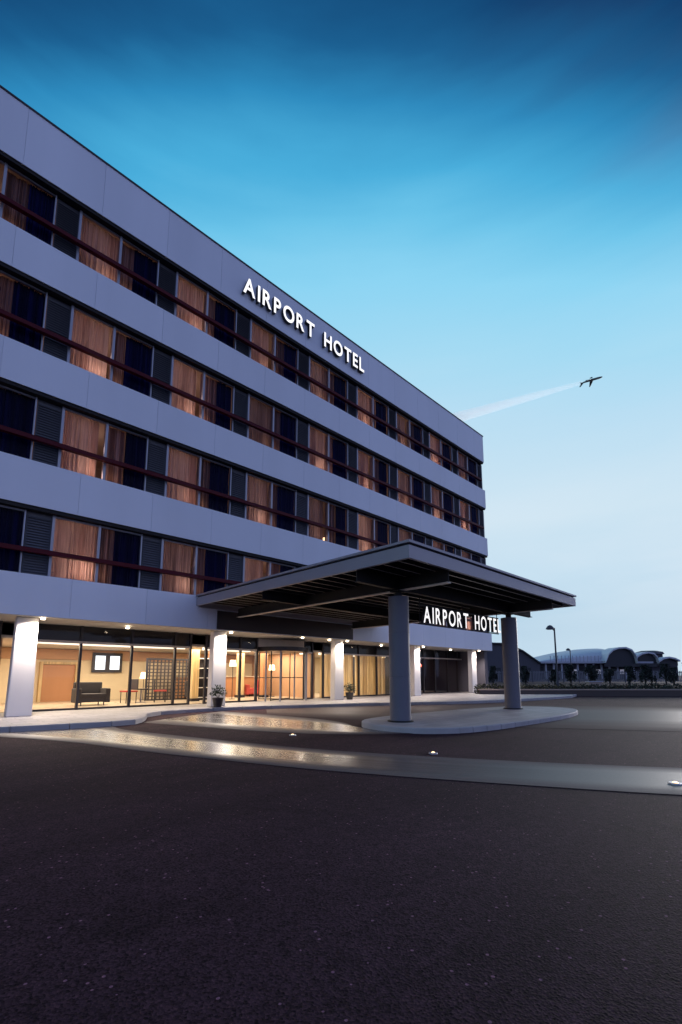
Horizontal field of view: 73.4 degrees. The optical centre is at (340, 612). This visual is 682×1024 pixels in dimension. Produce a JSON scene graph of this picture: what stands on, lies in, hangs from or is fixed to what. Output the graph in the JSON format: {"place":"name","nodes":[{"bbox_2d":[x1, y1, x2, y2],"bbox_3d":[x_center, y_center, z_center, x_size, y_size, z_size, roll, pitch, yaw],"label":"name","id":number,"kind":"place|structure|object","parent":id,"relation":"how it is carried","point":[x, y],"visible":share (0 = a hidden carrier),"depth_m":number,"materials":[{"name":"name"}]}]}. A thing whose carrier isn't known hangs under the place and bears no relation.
{"place":"outdoors","nodes":[
{"label":"outdoors","id":0,"kind":"place"},
{"bbox_2d":[0,690,571,731],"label":"pavement","id":1,"kind":"structure","parent":0,"point":[75,716],"depth_m":15.53,"materials":[{"name":"grey concrete"}]},
{"bbox_2d":[209,684,226,706],"bbox_3d":[-4.237,2.862,15.701,0.677,0.790,0.671,8,-11,-44],"label":"potted plant","id":2,"kind":"object","parent":1,"relation":"on","point":[217,701],"visible":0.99,"depth_m":15.59,"materials":[{"name":"green plant"}]},
{"bbox_2d":[0,85,491,716],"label":"hotel","id":3,"kind":"structure","parent":1,"relation":"on","point":[184,421],"depth_m":16.13,"materials":[{"name":"paint"}]},
{"bbox_2d":[0,621,2,643],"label":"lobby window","id":4,"kind":"structure","parent":3,"relation":"in","point":[1,622],"depth_m":13.31,"materials":[{"name":"black glass"}]},
{"bbox_2d":[0,505,26,572],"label":"window","id":5,"kind":"structure","parent":3,"relation":"in","point":[12,520],"depth_m":12.30,"materials":[{"name":"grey glass"}]},
{"bbox_2d":[0,385,37,459],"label":"window","id":6,"kind":"structure","parent":3,"relation":"in","point":[18,412],"depth_m":12.67,"materials":[{"name":"grey glass"}]},
{"bbox_2d":[0,270,47,350],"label":"window","id":7,"kind":"structure","parent":3,"relation":"in","point":[16,298],"depth_m":13.01,"materials":[{"name":"grey glass"}]},
{"bbox_2d":[0,160,56,245],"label":"window","id":8,"kind":"structure","parent":3,"relation":"in","point":[28,196],"depth_m":13.41,"materials":[{"name":"grey glass"}]},
{"bbox_2d":[40,664,74,701],"bbox_3d":[-11.755,2.938,18.983,1.180,1.509,0.090,8,-11,-44],"label":"inner door","id":9,"kind":"structure","parent":3,"relation":"in","point":[57,680],"depth_m":18.93,"materials":[{"name":"brown wood"}]},
{"bbox_2d":[71,682,110,705],"bbox_3d":[-9.102,2.958,16.609,1.110,0.820,0.860,8,-11,-44],"label":"sofa","id":10,"kind":"object","parent":3,"relation":"on","point":[93,692],"visible":0.83,"depth_m":16.57,"materials":[{"name":"fabric"}]},
{"bbox_2d":[47,515,142,587],"bbox_3d":[-7.329,-1.706,13.743,2.495,1.800,0.272,8,-11,-44],"label":"window","id":11,"kind":"structure","parent":3,"relation":"in","point":[69,536],"depth_m":13.70,"materials":[{"name":"clear glass"}]},
{"bbox_2d":[57,407,148,490],"bbox_3d":[-7.328,-4.906,14.184,2.495,1.960,0.270,8,-11,-44],"label":"window","id":12,"kind":"structure","parent":3,"relation":"in","point":[79,432],"depth_m":14.14,"materials":[{"name":"glass"}]},
{"bbox_2d":[91,653,122,672],"bbox_3d":[-10.398,2.254,20.348,1.240,0.860,0.112,8,-11,-44],"label":"picture frame","id":13,"kind":"object","parent":3,"relation":"attached to","point":[106,662],"depth_m":20.30,"materials":[{"name":"white paper"}]},
{"bbox_2d":[66,305,153,396],"bbox_3d":[-7.329,-8.145,14.632,2.495,2.020,0.271,8,-11,-44],"label":"window","id":14,"kind":"structure","parent":3,"relation":"in","point":[86,332],"depth_m":14.59,"materials":[{"name":"glass"}]},
{"bbox_2d":[32,624,192,711],"bbox_3d":[-7.589,1.888,15.487,5.270,2.661,0.155,8,-11,-44],"label":"lobby window","id":15,"kind":"structure","parent":3,"relation":"in","point":[80,635],"depth_m":15.62,"materials":[{"name":"black glass"}]},
{"bbox_2d":[75,210,159,304],"bbox_3d":[-7.329,-11.444,15.087,2.495,1.940,0.271,8,-11,-44],"label":"window","id":16,"kind":"structure","parent":3,"relation":"in","point":[110,246],"depth_m":15.07,"materials":[{"name":"grey glass"}]},
{"bbox_2d":[120,679,138,703],"bbox_3d":[-8.267,3.076,17.830,0.480,0.920,0.490,-6,-10,35],"label":"lobby chair","id":17,"kind":"object","parent":3,"relation":"on","point":[134,684],"visible":0.84,"depth_m":17.91,"materials":[{"name":"red fabric"}]},
{"bbox_2d":[136,688,148,702],"bbox_3d":[-8.017,3.336,18.323,0.600,0.540,0.600,8,-11,-44],"label":"side table","id":18,"kind":"object","parent":3,"relation":"on","point":[140,689],"visible":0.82,"depth_m":18.31,"materials":[{"name":"brown wood"}]},
{"bbox_2d":[140,672,145,699],"bbox_3d":[-8.637,3.233,19.986,0.340,1.200,0.340,8,-11,-44],"label":"floor lamp","id":19,"kind":"object","parent":3,"relation":"on","point":[142,675],"visible":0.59,"depth_m":19.93,"materials":[{"name":"white"}]},
{"bbox_2d":[153,679,166,701],"bbox_3d":[-7.313,3.166,18.480,0.490,0.920,0.480,4,-9,-24],"label":"lobby chair","id":20,"kind":"object","parent":3,"relation":"on","point":[154,690],"visible":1,"depth_m":18.27,"materials":[{"name":"red fabric"}]},
{"bbox_2d":[157,665,171,697],"bbox_3d":[-8.488,3.342,22.125,0.800,1.569,0.140,8,-11,-44],"label":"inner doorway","id":21,"kind":"structure","parent":3,"relation":"in","point":[170,666],"depth_m":22.03,"materials":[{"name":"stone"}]},
{"bbox_2d":[144,658,187,700],"bbox_3d":[-7.218,2.992,20.433,3.000,1.800,0.060,8,-11,-44],"label":"lattice screen","id":22,"kind":"object","parent":3,"relation":"on","point":[147,680],"visible":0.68,"depth_m":19.92,"materials":[{"name":"wood"}]},
{"bbox_2d":[184,681,186,696],"bbox_3d":[-6.375,3.534,20.782,0.860,0.820,1.360,-4,-9,25],"label":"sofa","id":23,"kind":"object","parent":3,"relation":"on","point":[185,685],"visible":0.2,"depth_m":20.40,"materials":[{"name":"fabric"}]},
{"bbox_2d":[158,538,228,594],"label":"window","id":24,"kind":"structure","parent":3,"relation":"in","point":[174,556],"depth_m":15.82,"materials":[{"name":"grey glass"}]},
{"bbox_2d":[190,649,199,700],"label":"interior pillar","id":25,"kind":"structure","parent":3,"relation":"on","point":[194,680],"depth_m":19.15,"materials":[{"name":"beige paint"}]},
{"bbox_2d":[163,444,231,513],"bbox_3d":[-5.100,-4.608,16.348,2.495,1.960,0.270,8,-11,-44],"label":"window","id":26,"kind":"structure","parent":3,"relation":"in","point":[215,476],"depth_m":16.34,"materials":[{"name":"glass"}]},
{"bbox_2d":[168,355,234,431],"bbox_3d":[-5.100,-7.847,16.795,2.495,2.020,0.271,8,-11,-44],"label":"window","id":27,"kind":"structure","parent":3,"relation":"in","point":[183,378],"depth_m":16.79,"materials":[{"name":"glass"}]},
{"bbox_2d":[198,657,208,699],"bbox_3d":[-6.162,2.907,20.006,0.800,1.850,0.300,8,-11,-44],"label":"shelf unit","id":28,"kind":"object","parent":3,"relation":"on","point":[201,674],"visible":0.28,"depth_m":20.18,"materials":[{"name":"wood"}]},
{"bbox_2d":[173,272,236,349],"bbox_3d":[-5.100,-11.145,17.251,2.495,1.940,0.271,8,-11,-44],"label":"window","id":29,"kind":"structure","parent":3,"relation":"in","point":[190,295],"depth_m":17.25,"materials":[{"name":"glass"}]},
{"bbox_2d":[175,676,258,697],"bbox_3d":[-6.126,3.709,22.814,4.600,1.030,0.700,8,-11,-44],"label":"reception counter","id":30,"kind":"object","parent":3,"relation":"on","point":[248,680],"visible":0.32,"depth_m":23.00,"materials":[{"name":"wood"}]},
{"bbox_2d":[202,634,258,703],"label":"lobby window","id":31,"kind":"structure","parent":3,"relation":"in","point":[241,644],"depth_m":18.82,"materials":[{"name":"black glass"}]},
{"bbox_2d":[229,660,236,688],"bbox_3d":[-4.917,3.057,20.722,0.340,1.750,0.340,8,-11,-44],"label":"floor lamp","id":32,"kind":"object","parent":3,"relation":"on","point":[232,662],"visible":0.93,"depth_m":20.71,"materials":[{"name":"white fabric"}]},
{"bbox_2d":[234,653,244,697],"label":"interior pillar","id":33,"kind":"structure","parent":3,"relation":"on","point":[242,677],"depth_m":22.32,"materials":[{"name":"beige paint"}]},
{"bbox_2d":[245,680,259,696],"bbox_3d":[-4.502,3.939,23.710,0.960,0.820,0.860,4,-9,-24],"label":"sofa","id":34,"kind":"object","parent":3,"relation":"on","point":[248,690],"visible":0.46,"depth_m":23.23,"materials":[{"name":"red fabric"}]},
{"bbox_2d":[259,653,267,697],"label":"interior pillar","id":35,"kind":"structure","parent":3,"relation":"on","point":[262,680],"depth_m":22.41,"materials":[{"name":"beige paint"}]},
{"bbox_2d":[242,556,294,581],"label":"window","id":36,"kind":"structure","parent":3,"relation":"in","point":[252,568],"depth_m":17.86,"materials":[{"name":"clear glass"}]},
{"bbox_2d":[244,472,296,532],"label":"window","id":37,"kind":"structure","parent":3,"relation":"in","point":[283,499],"depth_m":18.52,"materials":[{"name":"glass"}]},
{"bbox_2d":[268,665,274,696],"bbox_3d":[-3.513,3.472,23.184,0.340,1.600,0.340,8,-11,-44],"label":"floor lamp","id":38,"kind":"object","parent":3,"relation":"on","point":[273,667],"visible":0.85,"depth_m":23.14,"materials":[{"name":"white"}]},
{"bbox_2d":[246,393,297,458],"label":"window","id":39,"kind":"structure","parent":3,"relation":"in","point":[264,416],"depth_m":18.97,"materials":[{"name":"glass"}]},
{"bbox_2d":[248,319,297,384],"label":"window","id":40,"kind":"structure","parent":3,"relation":"in","point":[257,336],"depth_m":19.44,"materials":[{"name":"glass"}]},
{"bbox_2d":[253,646,308,701],"bbox_3d":[-2.660,2.736,20.244,2.440,2.283,2.440,8,-11,-44],"label":"revolving door","id":41,"kind":"structure","parent":3,"relation":"attached to","point":[280,649],"depth_m":19.81,"materials":[{"name":"grey metal"}]},
{"bbox_2d":[258,653,278,698],"bbox_3d":[-3.206,2.841,20.383,1.015,2.073,0.050,-2,-8,15],"label":"door leaf","id":42,"kind":"structure","parent":41,"relation":"in","point":[259,653],"depth_m":20.44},
{"bbox_2d":[270,651,279,700],"bbox_3d":[-2.812,2.745,19.692,0.050,2.073,1.012,-2,-8,15],"label":"door leaf","id":43,"kind":"structure","parent":41,"relation":"in","point":[271,677],"depth_m":19.25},
{"bbox_2d":[282,653,290,698],"bbox_3d":[-2.508,2.894,20.772,0.050,2.073,1.012,-2,-8,15],"label":"door leaf","id":44,"kind":"structure","parent":41,"relation":"in","point":[290,653],"depth_m":21.18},
{"bbox_2d":[282,652,303,699],"bbox_3d":[-2.113,2.799,20.081,1.015,2.073,0.050,-2,-8,15],"label":"door leaf","id":45,"kind":"structure","parent":41,"relation":"in","point":[303,652],"depth_m":19.95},
{"bbox_2d":[242,279,363,373],"bbox_3d":[-1.391,-12.634,20.511,7.000,0.740,0.140,8,-11,-44],"label":"hotel sign","id":46,"kind":"object","parent":3,"relation":"attached to","point":[265,297],"visible":1,"depth_m":19.95,"materials":[{"name":"white"}]},
{"bbox_2d":[304,641,312,698],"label":"lobby window","id":47,"kind":"structure","parent":3,"relation":"in","point":[309,645],"depth_m":21.44,"materials":[{"name":"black glass"}]},
{"bbox_2d":[306,494,347,546],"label":"window","id":48,"kind":"structure","parent":3,"relation":"in","point":[314,507],"depth_m":20.65,"materials":[{"name":"clear glass"}]},
{"bbox_2d":[307,423,347,479],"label":"window","id":49,"kind":"structure","parent":3,"relation":"in","point":[334,449],"depth_m":21.16,"materials":[{"name":"glass"}]},
{"bbox_2d":[308,356,347,412],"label":"window","id":50,"kind":"structure","parent":3,"relation":"in","point":[316,372],"depth_m":21.57,"materials":[{"name":"glass"}]},
{"bbox_2d":[321,642,389,697],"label":"lobby window","id":51,"kind":"structure","parent":3,"relation":"in","point":[348,649],"depth_m":23.82,"materials":[{"name":"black glass"}]},
{"bbox_2d":[355,386,388,435],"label":"window","id":52,"kind":"structure","parent":3,"relation":"in","point":[362,400],"depth_m":23.73,"materials":[{"name":"glass"}]},
{"bbox_2d":[356,448,389,497],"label":"window","id":53,"kind":"structure","parent":3,"relation":"in","point":[377,469],"depth_m":23.35,"materials":[{"name":"glass"}]},
{"bbox_2d":[356,512,390,550],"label":"window","id":54,"kind":"structure","parent":3,"relation":"in","point":[367,527],"depth_m":22.78,"materials":[{"name":"clear glass"}]},
{"bbox_2d":[395,411,423,455],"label":"window","id":55,"kind":"structure","parent":3,"relation":"in","point":[413,431],"depth_m":26.02,"materials":[{"name":"glass"}]},
{"bbox_2d":[396,468,424,511],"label":"window","id":56,"kind":"structure","parent":3,"relation":"in","point":[404,482],"depth_m":25.49,"materials":[{"name":"glass"}]},
{"bbox_2d":[397,527,425,543],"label":"window","id":57,"kind":"structure","parent":3,"relation":"in","point":[402,535],"depth_m":25.00,"materials":[{"name":"clear glass"}]},
{"bbox_2d":[428,432,452,471],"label":"window","id":58,"kind":"structure","parent":3,"relation":"in","point":[436,445],"depth_m":28.08,"materials":[{"name":"glass"}]},
{"bbox_2d":[420,649,462,693],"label":"lobby window","id":59,"kind":"structure","parent":3,"relation":"in","point":[424,654],"depth_m":29.06,"materials":[{"name":"black glass"}]},
{"bbox_2d":[429,484,454,524],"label":"window","id":60,"kind":"structure","parent":3,"relation":"in","point":[437,498],"depth_m":27.64,"materials":[{"name":"glass"}]},
{"bbox_2d":[431,539,455,554],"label":"window","id":61,"kind":"structure","parent":3,"relation":"in","point":[434,543],"depth_m":27.20,"materials":[{"name":"clear glass"}]},
{"bbox_2d":[433,620,457,628],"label":"window","id":62,"kind":"structure","parent":3,"relation":"in","point":[445,622],"depth_m":26.73,"materials":[{"name":"clear glass"}]},
{"bbox_2d":[456,450,477,485],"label":"window","id":63,"kind":"structure","parent":3,"relation":"in","point":[464,462],"depth_m":30.25,"materials":[{"name":"glass"}]},
{"bbox_2d":[458,499,479,534],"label":"window","id":64,"kind":"structure","parent":3,"relation":"in","point":[470,511],"depth_m":29.81,"materials":[{"name":"clear glass"}]},
{"bbox_2d":[460,549,480,562],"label":"window","id":65,"kind":"structure","parent":3,"relation":"in","point":[473,557],"depth_m":29.45,"materials":[{"name":"clear glass"}]},
{"bbox_2d":[463,618,482,632],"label":"window","id":66,"kind":"structure","parent":3,"relation":"in","point":[469,624],"depth_m":28.73,"materials":[{"name":"clear glass"}]},
{"bbox_2d":[0,694,576,732],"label":"pavement kerb","id":67,"kind":"structure","parent":1,"relation":"on","point":[142,717],"depth_m":15.09,"materials":[{"name":"concrete"}]},
{"bbox_2d":[344,683,356,699],"bbox_3d":[0.383,3.551,20.653,0.663,0.779,0.684,8,-11,-44],"label":"potted plant","id":68,"kind":"object","parent":1,"relation":"on","point":[349,693],"visible":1,"depth_m":20.55,"materials":[{"name":"green plant"}]},
{"bbox_2d":[0,676,681,1023],"bbox_3d":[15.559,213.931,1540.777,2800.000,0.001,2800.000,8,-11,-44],"label":"road","id":69,"kind":"structure","parent":0,"point":[140,887],"depth_m":2.64,"materials":[{"name":"black asphalt"}]},
{"bbox_2d":[144,711,407,733],"bbox_3d":[-2.210,2.791,11.493,3.817,0.001,8.100,8,-11,-44],"label":"driveway crossing","id":70,"kind":"object","parent":69,"relation":"on","point":[249,721],"visible":0.96,"depth_m":11.42,"materials":[{"name":"polished concrete"}]},
{"bbox_2d":[0,726,681,794],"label":"driveway lane","id":71,"kind":"structure","parent":69,"relation":"on","point":[641,779],"depth_m":6.25,"materials":[{"name":"concrete"}]},
{"bbox_2d":[668,781,681,784],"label":"ground light","id":72,"kind":"object","parent":71,"relation":"on","point":[674,783],"visible":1,"depth_m":5.05,"materials":[{"name":"grey metal"}]},
{"bbox_2d":[368,707,571,726],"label":"traffic island","id":73,"kind":"structure","parent":69,"relation":"on","point":[468,717],"depth_m":12.14,"materials":[{"name":"grey concrete"}]},
{"bbox_2d":[196,539,576,722],"bbox_3d":[1.568,1.295,15.296,9.360,3.782,8.960,8,-11,-44],"label":"entrance canopy","id":74,"kind":"object","parent":73,"relation":"on","point":[386,585],"visible":0.94,"depth_m":12.67,"materials":[{"name":"grey metal"}]},
{"bbox_2d":[418,596,500,633],"bbox_3d":[3.592,0.138,13.320,4.330,0.750,0.135,8,-11,-44],"label":"canopy sign","id":75,"kind":"object","parent":74,"relation":"hanging from","point":[435,613],"visible":1,"depth_m":12.94,"materials":[{"name":"white plastic"}]},
{"bbox_2d":[266,704,681,730],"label":"driveway exit lane","id":76,"kind":"structure","parent":69,"relation":"on","point":[633,718],"depth_m":14.08,"materials":[{"name":"grey asphalt"}]},
{"bbox_2d":[362,706,577,733],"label":"traffic island kerb","id":77,"kind":"structure","parent":76,"relation":"on","point":[451,730],"depth_m":10.07,"materials":[{"name":"concrete"}]},
{"bbox_2d":[488,666,497,683],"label":"columnar tree","id":78,"kind":"object","parent":69,"relation":"on","point":[493,675],"visible":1,"depth_m":51.28,"materials":[{"name":"green plant"}]},
{"bbox_2d":[519,666,529,684],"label":"columnar tree","id":79,"kind":"object","parent":69,"relation":"on","point":[526,673],"visible":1,"depth_m":54.21,"materials":[{"name":"green plant"}]},
{"bbox_2d":[546,625,558,685],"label":"street lamp","id":80,"kind":"object","parent":69,"relation":"on","point":[549,627],"visible":0.93,"depth_m":47.81,"materials":[{"name":"black metal"}]},
{"bbox_2d":[548,669,558,684],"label":"columnar tree","id":81,"kind":"object","parent":69,"relation":"on","point":[552,677],"visible":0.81,"depth_m":57.35,"materials":[{"name":"green plant"}]},
{"bbox_2d":[564,664,576,684],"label":"columnar tree","id":82,"kind":"object","parent":69,"relation":"on","point":[569,673],"visible":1,"depth_m":51.41,"materials":[{"name":"green plant"}]},
{"bbox_2d":[474,683,681,693],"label":"hedge","id":83,"kind":"object","parent":69,"relation":"on","point":[576,686],"visible":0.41,"depth_m":27.02,"materials":[{"name":"green plant"}]},
{"bbox_2d":[478,689,681,695],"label":"wall","id":84,"kind":"structure","parent":69,"relation":"on","point":[628,692],"depth_m":26.34,"materials":[{"name":"grey concrete"}]},
{"bbox_2d":[488,670,681,682],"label":"boundary fence","id":85,"kind":"object","parent":69,"relation":"on","point":[578,677],"visible":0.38,"depth_m":74.26,"materials":[{"name":"grey metal"}]},
{"bbox_2d":[583,665,599,680],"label":"columnar tree","id":86,"kind":"object","parent":69,"relation":"on","point":[591,671],"visible":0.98,"depth_m":54.40,"materials":[{"name":"green plant"}]},
{"bbox_2d":[585,681,602,688],"bbox_3d":[18.066,5.313,32.580,1.000,0.786,0.480,0,-8,0],"label":"cabinet","id":87,"kind":"object","parent":69,"relation":"on","point":[593,682],"visible":0.48,"depth_m":32.40,"materials":[{"name":"concrete"}]},
{"bbox_2d":[534,647,679,678],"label":"airport terminal","id":88,"kind":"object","parent":69,"relation":"on","point":[617,658],"visible":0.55,"depth_m":149.31,"materials":[{"name":"white metal"}]},
{"bbox_2d":[603,669,614,684],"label":"columnar tree","id":89,"kind":"object","parent":69,"relation":"on","point":[609,675],"visible":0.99,"depth_m":57.30,"materials":[{"name":"green plant"}]},
{"bbox_2d":[623,666,635,684],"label":"columnar tree","id":90,"kind":"object","parent":69,"relation":"on","point":[630,672],"visible":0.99,"depth_m":51.32,"materials":[{"name":"green plant"}]},
{"bbox_2d":[638,665,649,684],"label":"columnar tree","id":91,"kind":"object","parent":69,"relation":"on","point":[644,670],"visible":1,"depth_m":54.38,"materials":[{"name":"green plant"}]},
{"bbox_2d":[646,668,656,683],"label":"columnar tree","id":92,"kind":"object","parent":69,"relation":"on","point":[650,676],"visible":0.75,"depth_m":57.29,"materials":[{"name":"green plant"}]},
{"bbox_2d":[656,663,674,685],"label":"columnar tree","id":93,"kind":"object","parent":69,"relation":"on","point":[665,671],"visible":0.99,"depth_m":51.45,"materials":[{"name":"green plant"}]},
{"bbox_2d":[667,667,677,684],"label":"columnar tree","id":94,"kind":"object","parent":69,"relation":"on","point":[673,669],"visible":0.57,"depth_m":54.33,"materials":[{"name":"green plant"}]},
{"bbox_2d":[0,0,681,675],"label":"sky","id":95,"kind":"structure","parent":0,"point":[483,197],"materials":[{"name":"blue"}]},
{"bbox_2d":[487,642,540,679],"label":"gabled building","id":96,"kind":"structure","parent":0,"point":[495,658],"depth_m":94.47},
{"bbox_2d":[580,376,601,386],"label":"airliner","id":97,"kind":"object","parent":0,"point":[591,380],"visible":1,"depth_m":701.64,"materials":[{"name":"paint"}]}
]}

